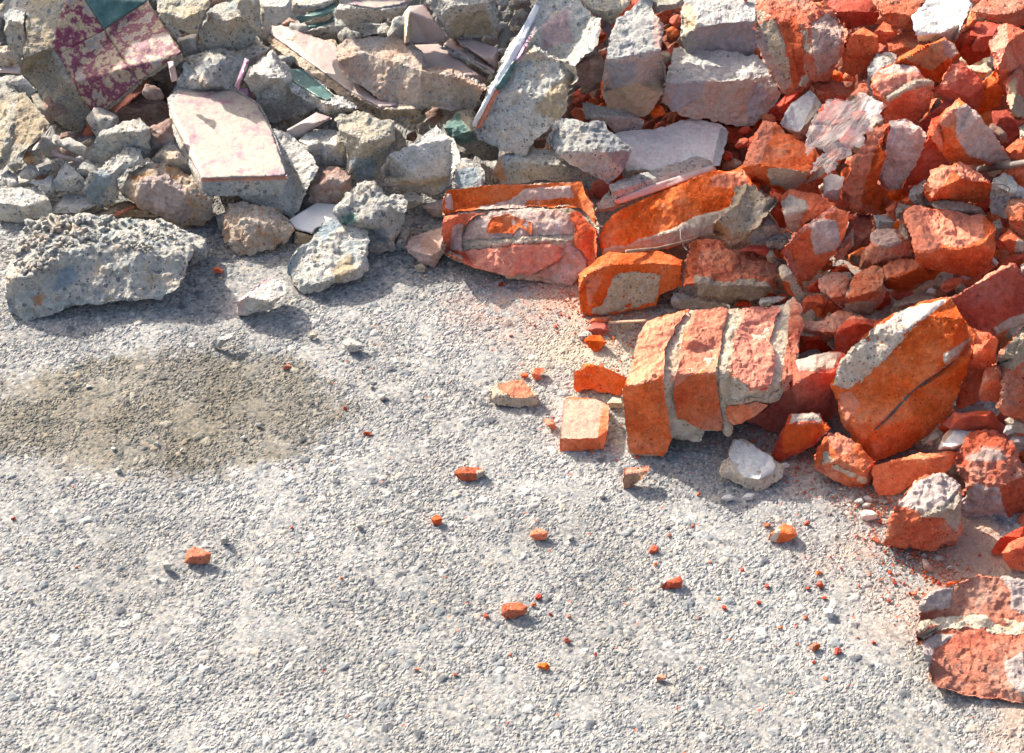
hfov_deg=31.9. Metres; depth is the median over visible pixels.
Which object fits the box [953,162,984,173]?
brick fragment
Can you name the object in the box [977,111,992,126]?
brick fragment
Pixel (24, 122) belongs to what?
concrete chunk
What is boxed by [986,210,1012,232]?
brick fragment
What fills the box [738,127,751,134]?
brick fragment
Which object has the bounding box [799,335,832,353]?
brick fragment
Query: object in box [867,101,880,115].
brick fragment
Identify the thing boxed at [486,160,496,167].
concrete chunk
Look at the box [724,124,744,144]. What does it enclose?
brick fragment
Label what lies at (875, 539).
brick crumb
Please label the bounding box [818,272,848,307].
brick fragment
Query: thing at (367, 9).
tiled chunk
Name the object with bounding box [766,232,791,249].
concrete chunk
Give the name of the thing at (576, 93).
brick fragment
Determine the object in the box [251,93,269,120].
concrete chunk
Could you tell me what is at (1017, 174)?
brick fragment
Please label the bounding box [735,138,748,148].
brick fragment
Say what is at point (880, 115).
brick fragment
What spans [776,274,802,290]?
brick fragment
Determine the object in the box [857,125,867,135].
brick fragment
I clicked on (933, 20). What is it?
plaster chunk
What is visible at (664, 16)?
brick fragment
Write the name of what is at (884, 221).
concrete chunk
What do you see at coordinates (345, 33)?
concrete chunk
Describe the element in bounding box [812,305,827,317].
brick fragment
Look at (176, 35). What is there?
concrete chunk
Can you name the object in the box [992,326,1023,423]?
brick fragment
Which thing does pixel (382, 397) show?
grit pebble
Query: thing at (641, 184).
tiled chunk
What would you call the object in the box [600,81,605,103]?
brick fragment
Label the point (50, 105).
concrete chunk
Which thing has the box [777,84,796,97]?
brick fragment
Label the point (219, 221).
concrete chunk
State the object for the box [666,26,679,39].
brick fragment
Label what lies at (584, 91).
brick fragment
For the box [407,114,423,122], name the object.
concrete chunk
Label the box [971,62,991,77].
mortar lump
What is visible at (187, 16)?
concrete chunk
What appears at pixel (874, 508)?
brick grit
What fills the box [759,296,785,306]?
concrete chunk
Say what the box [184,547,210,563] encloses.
brick fragment
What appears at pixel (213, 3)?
concrete chunk
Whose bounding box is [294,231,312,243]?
mortar lump
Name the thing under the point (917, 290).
brick fragment
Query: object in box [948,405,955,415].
brick fragment
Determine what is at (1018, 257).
brick fragment
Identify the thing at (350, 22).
concrete chunk
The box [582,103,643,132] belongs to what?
concrete chunk
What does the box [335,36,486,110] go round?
concrete chunk
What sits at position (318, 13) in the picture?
tile piece
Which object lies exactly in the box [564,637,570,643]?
brick crumb
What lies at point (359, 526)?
grit pebble
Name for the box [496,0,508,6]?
concrete chunk
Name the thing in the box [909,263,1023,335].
brick fragment
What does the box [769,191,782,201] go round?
brick fragment
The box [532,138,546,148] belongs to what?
concrete chunk
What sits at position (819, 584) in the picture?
brick crumb
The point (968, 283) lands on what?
brick fragment
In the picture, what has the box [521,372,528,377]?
brick fragment
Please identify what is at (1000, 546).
brick fragment
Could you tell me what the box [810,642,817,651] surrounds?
brick crumb
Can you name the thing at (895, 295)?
brick fragment
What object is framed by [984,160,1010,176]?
brick fragment
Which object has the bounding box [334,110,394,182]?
concrete chunk
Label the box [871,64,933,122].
masonry chunk
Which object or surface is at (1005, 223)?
brick fragment
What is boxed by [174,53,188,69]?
concrete chunk
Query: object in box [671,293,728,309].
concrete chunk
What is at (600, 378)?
brick fragment
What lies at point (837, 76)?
brick fragment
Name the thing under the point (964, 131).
brick fragment
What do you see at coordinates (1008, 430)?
concrete chunk
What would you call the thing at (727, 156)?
brick fragment
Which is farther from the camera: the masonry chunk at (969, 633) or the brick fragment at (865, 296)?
the brick fragment at (865, 296)
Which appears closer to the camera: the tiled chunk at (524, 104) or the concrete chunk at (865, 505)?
the concrete chunk at (865, 505)
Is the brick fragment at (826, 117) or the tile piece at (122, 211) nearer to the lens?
the tile piece at (122, 211)
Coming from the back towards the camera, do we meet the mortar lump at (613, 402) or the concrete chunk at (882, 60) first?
the concrete chunk at (882, 60)
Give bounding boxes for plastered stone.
[719,439,783,490]
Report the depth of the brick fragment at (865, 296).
2.75 m
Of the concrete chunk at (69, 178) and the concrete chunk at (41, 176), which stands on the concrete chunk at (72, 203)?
the concrete chunk at (69, 178)
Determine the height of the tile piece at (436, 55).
0.030 m
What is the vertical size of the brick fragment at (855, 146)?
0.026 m
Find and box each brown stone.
[112,94,169,126]
[148,118,173,162]
[281,17,296,25]
[308,166,351,203]
[575,52,604,88]
[989,123,1007,143]
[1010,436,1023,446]
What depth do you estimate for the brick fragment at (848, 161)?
3.06 m
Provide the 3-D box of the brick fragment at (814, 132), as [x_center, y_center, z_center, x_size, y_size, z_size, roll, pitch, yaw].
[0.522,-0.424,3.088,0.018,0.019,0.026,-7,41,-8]
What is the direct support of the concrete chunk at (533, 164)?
on the asphalt
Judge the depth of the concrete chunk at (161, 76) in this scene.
3.33 m
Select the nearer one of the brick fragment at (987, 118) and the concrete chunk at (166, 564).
the concrete chunk at (166, 564)
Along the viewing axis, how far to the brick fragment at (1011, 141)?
3.04 m
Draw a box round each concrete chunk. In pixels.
[0,0,10,18]
[0,4,5,11]
[0,75,36,96]
[0,80,48,169]
[0,170,17,186]
[0,186,51,222]
[4,0,27,55]
[6,177,18,187]
[7,160,21,171]
[12,53,22,71]
[17,176,34,186]
[19,164,40,179]
[24,174,53,194]
[31,93,45,114]
[32,136,54,155]
[34,170,48,179]
[39,164,53,173]
[43,96,67,121]
[45,135,60,156]
[51,158,64,171]
[52,193,95,212]
[53,162,83,191]
[54,137,86,154]
[60,131,75,139]
[60,147,75,156]
[68,156,84,168]
[76,132,82,137]
[76,160,95,178]
[82,139,91,146]
[83,147,142,206]
[86,107,119,136]
[89,118,150,163]
[142,84,164,100]
[152,71,168,82]
[156,78,176,98]
[157,0,209,33]
[161,559,170,570]
[164,24,181,42]
[169,46,248,95]
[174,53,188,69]
[176,33,199,56]
[181,30,198,40]
[189,233,207,264]
[195,0,258,52]
[209,0,224,6]
[211,331,234,347]
[216,212,225,229]
[220,534,229,544]
[234,0,260,33]
[236,278,285,315]
[239,36,268,78]
[239,128,317,217]
[244,49,315,122]
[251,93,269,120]
[257,25,271,46]
[259,0,291,26]
[271,121,287,131]
[279,55,295,67]
[282,117,303,127]
[287,218,369,293]
[289,20,307,32]
[290,13,305,20]
[291,0,334,14]
[298,129,345,168]
[304,12,331,24]
[306,107,327,115]
[332,180,407,253]
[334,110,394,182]
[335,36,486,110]
[337,27,360,43]
[341,19,364,25]
[342,338,364,351]
[363,19,382,23]
[377,21,391,36]
[381,125,460,194]
[387,14,403,39]
[395,227,409,250]
[402,191,422,208]
[406,131,416,141]
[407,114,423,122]
[418,122,429,132]
[421,41,442,45]
[423,2,430,11]
[425,107,443,123]
[426,0,498,38]
[438,33,449,43]
[441,27,471,42]
[441,109,458,123]
[444,109,498,160]
[452,158,484,189]
[456,144,471,157]
[459,43,477,70]
[482,35,497,45]
[486,74,496,84]
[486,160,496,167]
[492,147,582,184]
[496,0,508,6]
[496,22,507,36]
[498,48,505,61]
[508,0,526,9]
[511,25,521,33]
[515,8,527,19]
[518,0,529,2]
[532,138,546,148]
[547,118,631,183]
[578,331,589,340]
[579,0,631,24]
[582,47,596,58]
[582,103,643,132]
[595,191,623,211]
[652,0,682,13]
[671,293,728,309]
[748,215,780,243]
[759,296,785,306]
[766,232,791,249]
[798,349,820,358]
[854,498,863,503]
[862,503,869,507]
[864,495,872,501]
[867,52,896,98]
[873,215,894,228]
[908,179,932,205]
[934,555,943,561]
[940,275,950,284]
[952,400,993,412]
[989,173,1023,218]
[1003,425,1013,435]
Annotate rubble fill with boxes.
[0,0,1023,353]
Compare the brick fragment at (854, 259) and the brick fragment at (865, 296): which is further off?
the brick fragment at (854, 259)
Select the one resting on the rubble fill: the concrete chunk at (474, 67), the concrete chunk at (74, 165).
the concrete chunk at (474, 67)
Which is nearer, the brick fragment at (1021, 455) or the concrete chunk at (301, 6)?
the brick fragment at (1021, 455)
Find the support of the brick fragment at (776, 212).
on the concrete chunk at (765, 230)
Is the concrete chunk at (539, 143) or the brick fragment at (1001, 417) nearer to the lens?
the brick fragment at (1001, 417)
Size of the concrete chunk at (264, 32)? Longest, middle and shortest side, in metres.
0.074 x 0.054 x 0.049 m
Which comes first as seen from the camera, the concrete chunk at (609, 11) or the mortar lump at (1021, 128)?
the mortar lump at (1021, 128)
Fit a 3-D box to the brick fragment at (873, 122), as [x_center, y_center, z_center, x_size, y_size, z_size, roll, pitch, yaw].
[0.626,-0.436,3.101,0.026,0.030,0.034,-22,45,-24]
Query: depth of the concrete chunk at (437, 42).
3.40 m
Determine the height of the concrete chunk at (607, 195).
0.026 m
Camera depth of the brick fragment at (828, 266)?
2.94 m
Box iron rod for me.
[976,159,1023,172]
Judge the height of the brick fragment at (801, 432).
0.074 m
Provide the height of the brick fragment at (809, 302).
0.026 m
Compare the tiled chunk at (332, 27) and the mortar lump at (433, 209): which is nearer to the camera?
the mortar lump at (433, 209)
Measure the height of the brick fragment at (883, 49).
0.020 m
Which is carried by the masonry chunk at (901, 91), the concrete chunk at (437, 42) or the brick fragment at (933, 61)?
the brick fragment at (933, 61)
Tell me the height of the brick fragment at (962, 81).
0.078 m
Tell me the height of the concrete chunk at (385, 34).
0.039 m
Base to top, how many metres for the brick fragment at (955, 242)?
0.086 m
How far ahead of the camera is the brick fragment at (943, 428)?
2.70 m
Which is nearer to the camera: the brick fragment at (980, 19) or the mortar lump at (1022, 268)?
the mortar lump at (1022, 268)
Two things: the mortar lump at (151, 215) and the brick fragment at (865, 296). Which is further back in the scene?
the mortar lump at (151, 215)
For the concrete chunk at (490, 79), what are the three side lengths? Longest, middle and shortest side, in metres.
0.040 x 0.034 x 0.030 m
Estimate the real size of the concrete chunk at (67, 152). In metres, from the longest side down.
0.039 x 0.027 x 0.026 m
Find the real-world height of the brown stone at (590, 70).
0.064 m
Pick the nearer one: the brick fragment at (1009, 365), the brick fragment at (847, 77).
the brick fragment at (1009, 365)
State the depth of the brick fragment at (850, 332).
2.73 m
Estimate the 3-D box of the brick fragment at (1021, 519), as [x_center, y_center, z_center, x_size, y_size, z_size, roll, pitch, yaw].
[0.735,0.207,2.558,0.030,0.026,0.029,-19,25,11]
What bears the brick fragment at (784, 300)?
on the asphalt
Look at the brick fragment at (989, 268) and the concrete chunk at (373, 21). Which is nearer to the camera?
the brick fragment at (989, 268)
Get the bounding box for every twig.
[608,319,646,323]
[625,236,699,252]
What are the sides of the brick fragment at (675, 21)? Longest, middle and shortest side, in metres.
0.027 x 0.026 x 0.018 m
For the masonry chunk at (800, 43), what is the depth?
2.99 m
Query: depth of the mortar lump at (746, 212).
2.89 m
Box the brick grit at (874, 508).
[514,278,966,616]
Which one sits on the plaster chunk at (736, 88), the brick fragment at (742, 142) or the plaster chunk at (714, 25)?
the plaster chunk at (714, 25)
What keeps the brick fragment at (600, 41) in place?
on the rubble fill
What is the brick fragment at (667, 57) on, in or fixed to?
on the plaster chunk at (736, 88)
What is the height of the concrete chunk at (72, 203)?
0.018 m
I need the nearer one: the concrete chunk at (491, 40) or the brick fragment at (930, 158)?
the brick fragment at (930, 158)
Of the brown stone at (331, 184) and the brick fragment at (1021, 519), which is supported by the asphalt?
the brown stone at (331, 184)
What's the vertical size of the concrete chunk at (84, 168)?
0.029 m
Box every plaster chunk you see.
[602,0,666,116]
[616,118,728,172]
[661,47,780,126]
[680,0,757,55]
[721,494,733,501]
[742,493,753,500]
[780,90,821,135]
[823,174,843,200]
[824,607,833,618]
[860,510,876,520]
[911,0,971,41]
[926,287,934,293]
[938,429,969,451]
[991,256,998,264]
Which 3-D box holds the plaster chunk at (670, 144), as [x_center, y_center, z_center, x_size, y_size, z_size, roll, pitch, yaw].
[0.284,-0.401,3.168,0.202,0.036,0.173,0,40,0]
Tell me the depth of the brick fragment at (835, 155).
3.02 m
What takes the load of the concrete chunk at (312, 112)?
on the rubble fill
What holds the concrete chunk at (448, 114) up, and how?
on the asphalt
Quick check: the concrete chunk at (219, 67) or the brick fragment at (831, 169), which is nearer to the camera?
the brick fragment at (831, 169)
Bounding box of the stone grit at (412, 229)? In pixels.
[0,227,553,299]
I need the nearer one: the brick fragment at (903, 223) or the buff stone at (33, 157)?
the brick fragment at (903, 223)
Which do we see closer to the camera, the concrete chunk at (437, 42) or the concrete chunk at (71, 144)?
the concrete chunk at (71, 144)
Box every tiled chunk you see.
[21,0,181,134]
[167,89,286,195]
[264,25,420,119]
[288,67,357,114]
[303,16,388,39]
[333,0,411,19]
[440,38,494,76]
[472,0,600,155]
[596,156,716,209]
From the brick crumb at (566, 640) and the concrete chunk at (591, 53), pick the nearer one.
the brick crumb at (566, 640)
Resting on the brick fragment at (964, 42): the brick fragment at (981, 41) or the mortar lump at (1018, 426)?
the brick fragment at (981, 41)
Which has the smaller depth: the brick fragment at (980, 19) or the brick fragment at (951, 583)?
the brick fragment at (951, 583)
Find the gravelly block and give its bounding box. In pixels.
[4,213,193,321]
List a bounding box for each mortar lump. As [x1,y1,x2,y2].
[96,200,150,217]
[138,213,157,217]
[151,142,190,175]
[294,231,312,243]
[404,227,443,267]
[415,263,425,271]
[422,199,443,217]
[607,397,622,407]
[712,184,778,244]
[766,250,776,262]
[779,264,803,301]
[827,339,833,348]
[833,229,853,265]
[842,272,851,282]
[879,119,926,190]
[891,293,933,312]
[895,203,910,220]
[920,279,936,290]
[922,559,933,571]
[924,432,939,445]
[928,97,940,114]
[932,200,986,215]
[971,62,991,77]
[993,218,1002,237]
[1004,417,1023,433]
[1019,124,1023,138]
[1021,263,1023,274]
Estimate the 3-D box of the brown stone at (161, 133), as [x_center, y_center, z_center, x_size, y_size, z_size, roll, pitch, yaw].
[-0.617,-0.412,3.147,0.051,0.074,0.049,0,40,0]
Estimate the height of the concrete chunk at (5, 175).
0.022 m
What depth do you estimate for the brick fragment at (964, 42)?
2.98 m
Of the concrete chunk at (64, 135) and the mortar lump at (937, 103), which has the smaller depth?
the mortar lump at (937, 103)
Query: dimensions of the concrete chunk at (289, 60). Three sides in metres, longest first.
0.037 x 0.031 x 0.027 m
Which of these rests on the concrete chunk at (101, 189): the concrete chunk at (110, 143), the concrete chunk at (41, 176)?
the concrete chunk at (110, 143)
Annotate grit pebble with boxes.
[27,597,33,603]
[356,523,361,529]
[378,394,385,399]
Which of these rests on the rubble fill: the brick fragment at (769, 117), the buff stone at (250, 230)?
the brick fragment at (769, 117)
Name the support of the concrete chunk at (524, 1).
on the concrete chunk at (514, 5)
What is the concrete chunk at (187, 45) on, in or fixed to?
on the concrete chunk at (179, 60)
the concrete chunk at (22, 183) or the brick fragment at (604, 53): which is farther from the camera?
the brick fragment at (604, 53)
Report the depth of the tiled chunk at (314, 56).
3.29 m
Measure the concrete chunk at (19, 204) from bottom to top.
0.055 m
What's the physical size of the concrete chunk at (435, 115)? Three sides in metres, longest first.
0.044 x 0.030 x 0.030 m
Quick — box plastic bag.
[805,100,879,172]
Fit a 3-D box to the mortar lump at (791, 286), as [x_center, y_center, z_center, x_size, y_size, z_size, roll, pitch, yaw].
[0.438,-0.149,2.830,0.038,0.053,0.046,-7,40,-8]
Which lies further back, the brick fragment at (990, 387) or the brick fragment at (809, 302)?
the brick fragment at (809, 302)
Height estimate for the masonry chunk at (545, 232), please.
0.122 m
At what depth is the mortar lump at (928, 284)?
2.76 m
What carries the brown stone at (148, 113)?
on the asphalt
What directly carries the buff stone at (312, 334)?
on the asphalt
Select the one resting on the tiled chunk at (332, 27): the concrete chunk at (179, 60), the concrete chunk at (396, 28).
the concrete chunk at (396, 28)
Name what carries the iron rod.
on the rubble fill
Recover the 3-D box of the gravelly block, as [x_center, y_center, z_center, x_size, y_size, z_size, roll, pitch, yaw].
[-0.677,-0.198,2.972,0.310,0.090,0.238,0,40,0]
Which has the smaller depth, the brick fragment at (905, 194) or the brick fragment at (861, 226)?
the brick fragment at (861, 226)
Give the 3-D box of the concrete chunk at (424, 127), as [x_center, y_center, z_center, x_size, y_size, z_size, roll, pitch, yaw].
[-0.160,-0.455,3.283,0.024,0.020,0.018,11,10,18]
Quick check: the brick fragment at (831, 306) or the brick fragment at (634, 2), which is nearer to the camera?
the brick fragment at (831, 306)
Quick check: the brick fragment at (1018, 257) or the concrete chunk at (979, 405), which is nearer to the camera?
the concrete chunk at (979, 405)
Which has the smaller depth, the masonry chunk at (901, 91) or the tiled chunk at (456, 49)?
the masonry chunk at (901, 91)
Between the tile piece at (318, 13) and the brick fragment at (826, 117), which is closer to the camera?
the brick fragment at (826, 117)
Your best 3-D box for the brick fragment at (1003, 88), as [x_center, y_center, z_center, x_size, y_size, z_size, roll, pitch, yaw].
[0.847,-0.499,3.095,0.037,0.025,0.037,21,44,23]
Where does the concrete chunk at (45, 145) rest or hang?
on the asphalt
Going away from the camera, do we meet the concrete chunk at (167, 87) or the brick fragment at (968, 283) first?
the brick fragment at (968, 283)
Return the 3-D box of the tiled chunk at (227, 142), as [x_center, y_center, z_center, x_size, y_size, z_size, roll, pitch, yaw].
[-0.510,-0.416,3.179,0.169,0.045,0.354,-12,41,-14]
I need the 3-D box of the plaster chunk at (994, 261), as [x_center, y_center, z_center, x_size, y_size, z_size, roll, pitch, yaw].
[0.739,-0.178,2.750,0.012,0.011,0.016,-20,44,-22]
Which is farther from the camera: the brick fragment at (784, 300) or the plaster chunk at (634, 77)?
the plaster chunk at (634, 77)
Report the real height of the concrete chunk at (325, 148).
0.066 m
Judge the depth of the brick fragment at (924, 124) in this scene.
2.89 m
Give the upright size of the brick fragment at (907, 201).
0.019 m
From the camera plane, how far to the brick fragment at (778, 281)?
2.94 m
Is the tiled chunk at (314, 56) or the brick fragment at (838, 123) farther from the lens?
the tiled chunk at (314, 56)
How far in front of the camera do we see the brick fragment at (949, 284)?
2.75 m
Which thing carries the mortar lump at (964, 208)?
on the brick fragment at (955, 242)
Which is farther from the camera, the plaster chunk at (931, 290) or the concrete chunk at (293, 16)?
the concrete chunk at (293, 16)
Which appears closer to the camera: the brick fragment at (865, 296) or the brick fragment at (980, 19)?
the brick fragment at (865, 296)
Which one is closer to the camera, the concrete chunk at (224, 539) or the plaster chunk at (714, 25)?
the concrete chunk at (224, 539)
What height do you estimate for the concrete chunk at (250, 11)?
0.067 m
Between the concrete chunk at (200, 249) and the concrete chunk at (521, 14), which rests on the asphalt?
the concrete chunk at (200, 249)
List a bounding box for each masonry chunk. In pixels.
[440,181,598,285]
[579,251,682,316]
[622,296,804,456]
[752,0,847,94]
[814,432,874,486]
[830,297,974,460]
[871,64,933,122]
[915,574,1023,702]
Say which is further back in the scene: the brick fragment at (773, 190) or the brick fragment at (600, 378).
the brick fragment at (773, 190)
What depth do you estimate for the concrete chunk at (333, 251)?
2.98 m
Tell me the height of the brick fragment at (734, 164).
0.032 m
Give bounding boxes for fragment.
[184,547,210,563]
[213,266,222,272]
[431,514,441,524]
[455,467,484,480]
[489,379,538,407]
[501,602,527,618]
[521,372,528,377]
[530,528,547,540]
[531,367,544,379]
[543,419,555,429]
[560,397,608,451]
[569,108,584,121]
[572,97,583,107]
[573,88,590,101]
[574,363,627,395]
[580,86,589,94]
[584,189,593,198]
[584,335,607,351]
[586,322,609,334]
[587,317,609,322]
[589,97,598,104]
[592,179,614,199]
[597,26,606,45]
[598,50,606,59]
[599,33,606,39]
[599,165,751,254]
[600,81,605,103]
[613,173,622,181]
[614,4,632,22]
[622,466,649,488]
[632,0,654,13]
[649,105,664,118]
[653,182,683,194]
[654,121,665,128]
[655,10,671,24]
[660,575,682,588]
[661,51,671,63]
[665,47,673,66]
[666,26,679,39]
[669,14,680,26]
[672,5,682,14]
[676,37,683,47]
[676,112,689,119]
[682,238,777,303]
[722,150,732,161]
[722,158,742,171]
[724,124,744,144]
[734,299,750,306]
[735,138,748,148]
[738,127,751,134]
[740,245,769,256]
[742,121,819,191]
[745,171,766,185]
[745,351,844,431]
[746,136,752,147]
[751,181,760,191]
[752,91,799,132]
[754,48,762,59]
[762,114,775,122]
[763,293,777,303]
[768,523,796,542]
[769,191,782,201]
[770,201,786,227]
[771,188,781,192]
[772,412,830,461]
[774,249,783,258]
[775,277,783,288]
[776,228,797,252]
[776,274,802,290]
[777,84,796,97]
[778,293,787,302]
[781,189,834,232]
[781,205,849,281]
[795,165,827,194]
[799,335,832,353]
[800,309,817,322]
[802,295,827,313]
[802,310,853,342]
[807,279,820,293]
[809,125,819,136]
[811,78,850,105]
[812,164,839,183]
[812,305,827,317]
[815,0,828,7]
[815,125,834,145]
[817,100,855,135]
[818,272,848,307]
[821,260,832,271]
[822,191,841,206]
[824,297,842,313]
[827,0,878,29]
[827,148,843,162]
[829,265,849,273]
[831,70,842,81]
[832,119,846,128]
[833,315,882,354]
[834,97,846,101]
[840,123,889,214]
[840,127,862,149]
[841,167,850,183]
[841,214,873,253]
[842,27,879,76]
[843,73,855,81]
[844,265,885,315]
[845,156,851,166]
[847,95,857,104]
[848,214,855,221]
[848,247,864,266]
[849,254,860,264]
[851,139,863,153]
[852,111,865,120]
[856,83,869,104]
[856,105,871,120]
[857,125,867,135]
[859,248,871,269]
[864,224,913,266]
[865,116,883,129]
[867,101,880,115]
[871,451,957,495]
[872,0,925,30]
[873,21,898,44]
[875,7,886,23]
[875,102,883,118]
[876,291,890,310]
[878,43,889,53]
[883,258,941,292]
[884,472,962,551]
[885,188,902,200]
[885,202,896,221]
[886,31,940,57]
[891,221,899,229]
[891,290,913,299]
[893,37,959,82]
[899,220,908,229]
[901,178,926,199]
[901,182,913,191]
[902,197,913,205]
[903,116,949,188]
[903,205,995,277]
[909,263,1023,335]
[912,285,936,297]
[918,100,953,134]
[923,161,991,202]
[924,98,942,117]
[931,98,1010,165]
[932,61,983,110]
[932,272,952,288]
[937,418,967,433]
[940,277,962,291]
[942,411,1001,430]
[945,580,960,585]
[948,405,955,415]
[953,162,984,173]
[953,429,1023,517]
[954,21,996,65]
[955,8,977,40]
[955,283,966,293]
[956,326,997,408]
[958,276,981,287]
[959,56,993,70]
[967,0,984,21]
[967,65,991,90]
[971,0,1023,26]
[971,24,998,51]
[975,197,989,211]
[976,261,995,276]
[977,71,1003,114]
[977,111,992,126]
[979,367,1002,402]
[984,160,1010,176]
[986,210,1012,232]
[988,23,1023,84]
[989,220,1004,237]
[991,109,1023,142]
[991,526,1023,555]
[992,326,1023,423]
[993,422,1009,439]
[994,246,1023,269]
[995,240,1002,249]
[995,330,1010,349]
[996,255,1009,269]
[996,412,1008,424]
[998,229,1023,254]
[999,78,1006,94]
[1000,217,1010,227]
[1001,135,1019,147]
[1002,166,1023,187]
[1002,537,1023,571]
[1003,252,1023,262]
[1004,139,1023,159]
[1005,64,1023,117]
[1005,197,1023,238]
[1005,325,1023,339]
[1018,512,1023,526]
[1019,449,1023,462]
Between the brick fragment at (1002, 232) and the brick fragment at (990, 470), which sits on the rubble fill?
the brick fragment at (1002, 232)
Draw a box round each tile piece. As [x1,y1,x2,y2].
[0,67,20,73]
[50,149,81,162]
[82,77,150,135]
[113,205,135,216]
[168,61,177,81]
[235,58,248,89]
[239,88,252,98]
[287,112,331,138]
[289,203,336,234]
[296,2,336,22]
[403,5,446,43]
[415,44,485,83]
[455,39,497,68]
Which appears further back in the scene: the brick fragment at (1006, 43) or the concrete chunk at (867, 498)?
the brick fragment at (1006, 43)
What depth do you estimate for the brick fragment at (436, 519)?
2.55 m
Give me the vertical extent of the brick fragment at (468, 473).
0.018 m
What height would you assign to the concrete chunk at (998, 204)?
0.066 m
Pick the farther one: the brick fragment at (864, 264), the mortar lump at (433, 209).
the mortar lump at (433, 209)
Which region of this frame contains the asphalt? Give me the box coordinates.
[0,101,1023,752]
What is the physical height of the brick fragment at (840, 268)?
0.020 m
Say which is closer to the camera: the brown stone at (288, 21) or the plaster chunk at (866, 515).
the plaster chunk at (866, 515)
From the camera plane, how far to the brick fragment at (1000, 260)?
2.81 m
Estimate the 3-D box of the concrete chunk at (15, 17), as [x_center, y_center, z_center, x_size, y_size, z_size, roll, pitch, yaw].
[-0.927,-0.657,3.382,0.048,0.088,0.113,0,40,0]
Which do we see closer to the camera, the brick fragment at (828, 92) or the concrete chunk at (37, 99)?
the brick fragment at (828, 92)
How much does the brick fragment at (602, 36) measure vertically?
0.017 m
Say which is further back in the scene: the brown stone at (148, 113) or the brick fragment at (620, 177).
the brown stone at (148, 113)
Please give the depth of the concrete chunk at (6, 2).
3.46 m
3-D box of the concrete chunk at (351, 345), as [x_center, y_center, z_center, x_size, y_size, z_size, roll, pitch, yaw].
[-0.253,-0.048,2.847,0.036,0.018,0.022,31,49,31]
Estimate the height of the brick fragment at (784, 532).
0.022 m
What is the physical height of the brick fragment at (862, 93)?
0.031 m
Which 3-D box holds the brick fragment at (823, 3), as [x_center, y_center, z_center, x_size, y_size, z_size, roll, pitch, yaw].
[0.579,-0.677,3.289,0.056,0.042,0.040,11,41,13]
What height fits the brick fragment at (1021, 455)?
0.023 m
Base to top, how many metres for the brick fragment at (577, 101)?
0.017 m
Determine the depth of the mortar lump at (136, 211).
3.11 m
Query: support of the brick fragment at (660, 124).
on the rubble fill
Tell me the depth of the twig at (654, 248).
2.91 m
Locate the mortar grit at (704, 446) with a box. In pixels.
[192,226,971,633]
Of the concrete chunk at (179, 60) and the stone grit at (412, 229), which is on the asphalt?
the stone grit at (412, 229)
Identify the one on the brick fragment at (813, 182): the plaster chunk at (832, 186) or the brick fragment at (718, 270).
the plaster chunk at (832, 186)
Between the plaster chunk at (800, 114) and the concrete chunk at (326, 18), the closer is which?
the plaster chunk at (800, 114)
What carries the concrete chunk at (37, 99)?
on the concrete chunk at (50, 105)
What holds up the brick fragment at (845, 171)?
on the rubble fill
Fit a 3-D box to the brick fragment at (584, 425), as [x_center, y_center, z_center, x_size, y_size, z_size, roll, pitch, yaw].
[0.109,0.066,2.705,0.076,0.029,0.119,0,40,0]
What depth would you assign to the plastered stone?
2.61 m
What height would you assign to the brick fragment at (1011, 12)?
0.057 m
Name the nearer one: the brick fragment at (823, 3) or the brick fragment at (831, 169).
the brick fragment at (831, 169)
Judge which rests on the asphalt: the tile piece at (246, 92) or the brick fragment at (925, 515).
the brick fragment at (925, 515)
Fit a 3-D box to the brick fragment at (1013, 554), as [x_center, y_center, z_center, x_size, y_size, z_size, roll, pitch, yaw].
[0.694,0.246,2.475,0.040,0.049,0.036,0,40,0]
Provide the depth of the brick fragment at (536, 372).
2.79 m
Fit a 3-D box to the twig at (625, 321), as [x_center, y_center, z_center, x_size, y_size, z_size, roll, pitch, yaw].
[0.182,-0.086,2.810,0.007,0.079,0.106,-20,44,-22]
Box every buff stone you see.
[0,45,16,66]
[22,149,43,165]
[119,162,214,228]
[221,200,294,256]
[309,330,316,339]
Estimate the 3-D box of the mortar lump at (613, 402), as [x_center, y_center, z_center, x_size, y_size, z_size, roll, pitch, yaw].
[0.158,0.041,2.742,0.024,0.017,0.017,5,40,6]
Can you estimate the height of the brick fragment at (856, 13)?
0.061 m
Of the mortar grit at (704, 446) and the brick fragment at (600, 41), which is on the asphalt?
the mortar grit at (704, 446)
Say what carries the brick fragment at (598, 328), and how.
on the asphalt
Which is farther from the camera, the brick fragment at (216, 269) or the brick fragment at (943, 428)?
the brick fragment at (216, 269)
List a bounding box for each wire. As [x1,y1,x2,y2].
[767,210,778,230]
[992,183,1009,196]
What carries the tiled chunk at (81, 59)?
on the asphalt
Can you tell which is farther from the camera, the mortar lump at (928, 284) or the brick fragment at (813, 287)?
the brick fragment at (813, 287)
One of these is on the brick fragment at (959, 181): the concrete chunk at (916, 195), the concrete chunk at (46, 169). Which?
the concrete chunk at (916, 195)
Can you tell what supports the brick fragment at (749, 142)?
on the brick fragment at (753, 178)
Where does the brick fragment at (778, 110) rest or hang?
on the plaster chunk at (736, 88)
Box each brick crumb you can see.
[363,431,371,435]
[535,593,541,599]
[537,663,549,669]
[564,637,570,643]
[648,545,658,553]
[656,674,667,681]
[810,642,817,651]
[816,582,822,587]
[834,647,841,655]
[872,537,879,543]
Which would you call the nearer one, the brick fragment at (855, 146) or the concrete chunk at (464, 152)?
the brick fragment at (855, 146)

